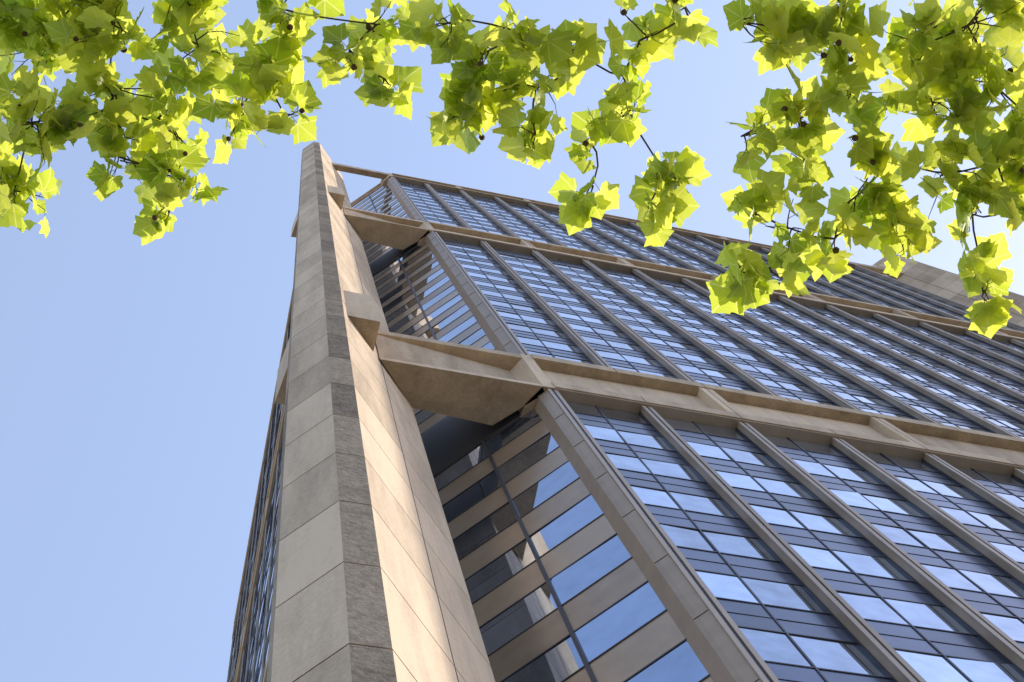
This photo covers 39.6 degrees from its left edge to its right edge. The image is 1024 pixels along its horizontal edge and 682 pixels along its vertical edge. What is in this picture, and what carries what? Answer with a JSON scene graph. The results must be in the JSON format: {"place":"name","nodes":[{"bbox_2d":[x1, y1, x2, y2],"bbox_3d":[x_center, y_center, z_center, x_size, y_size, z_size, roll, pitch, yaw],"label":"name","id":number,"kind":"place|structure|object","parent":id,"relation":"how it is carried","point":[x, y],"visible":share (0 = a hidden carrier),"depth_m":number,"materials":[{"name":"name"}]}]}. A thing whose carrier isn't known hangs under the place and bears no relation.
{"place":"outdoors","nodes":[
{"label":"outdoors","id":0,"kind":"place"},
{"bbox_2d":[0,0,1023,681],"label":"sky","id":1,"kind":"structure","parent":0,"point":[138,382],"materials":[{"name":"blue"}]},
{"bbox_3d":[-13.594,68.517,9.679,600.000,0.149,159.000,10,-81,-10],"label":"pavement","id":2,"kind":"structure","parent":0,"visible":0},
{"bbox_2d":[0,0,422,245],"bbox_3d":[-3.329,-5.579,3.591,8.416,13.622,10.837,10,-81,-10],"label":"plane tree","id":3,"kind":"object","parent":2,"relation":"on","point":[84,40],"visible":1,"depth_m":7.83,"materials":[{"name":"green plant"}]},
{"bbox_2d":[228,290,292,681],"bbox_3d":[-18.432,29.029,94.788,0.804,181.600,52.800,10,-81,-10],"label":"side facade","id":4,"kind":"structure","parent":2,"relation":"on","point":[250,650],"depth_m":120.85,"materials":[{"name":"glass"}]},
{"bbox_2d":[350,183,712,681],"bbox_3d":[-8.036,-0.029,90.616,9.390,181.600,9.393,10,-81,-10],"label":"corner glazing","id":5,"kind":"structure","parent":2,"relation":"on","point":[559,588],"depth_m":47.82,"materials":[{"name":"glass"}]},
{"bbox_2d":[227,173,1023,681],"bbox_3d":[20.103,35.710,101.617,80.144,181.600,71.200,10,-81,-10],"label":"corner columns","id":6,"kind":"structure","parent":2,"relation":"on","point":[717,639],"depth_m":45.22,"materials":[{"name":"concrete"}]},
{"bbox_2d":[275,162,903,424],"bbox_3d":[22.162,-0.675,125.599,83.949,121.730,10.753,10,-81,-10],"label":"outrigger beams","id":7,"kind":"structure","parent":6,"relation":"attached to","point":[474,384],"depth_m":61.20,"materials":[{"name":"concrete"}]},
{"bbox_2d":[266,142,1023,681],"bbox_3d":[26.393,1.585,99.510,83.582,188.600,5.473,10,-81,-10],"label":"corner pillars","id":8,"kind":"structure","parent":2,"relation":"on","point":[368,582],"depth_m":35.98,"materials":[{"name":"concrete"}]},
{"bbox_2d":[392,173,1023,681],"bbox_3d":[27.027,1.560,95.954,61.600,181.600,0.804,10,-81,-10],"label":"street facade","id":9,"kind":"structure","parent":2,"relation":"on","point":[824,477],"depth_m":63.35,"materials":[{"name":"glass"}]},
{"bbox_2d":[398,0,1023,338],"bbox_3d":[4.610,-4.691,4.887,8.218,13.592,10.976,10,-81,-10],"label":"plane tree","id":10,"kind":"object","parent":2,"relation":"on","point":[939,56],"visible":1,"depth_m":7.38,"materials":[{"name":"green plant"}]}
]}

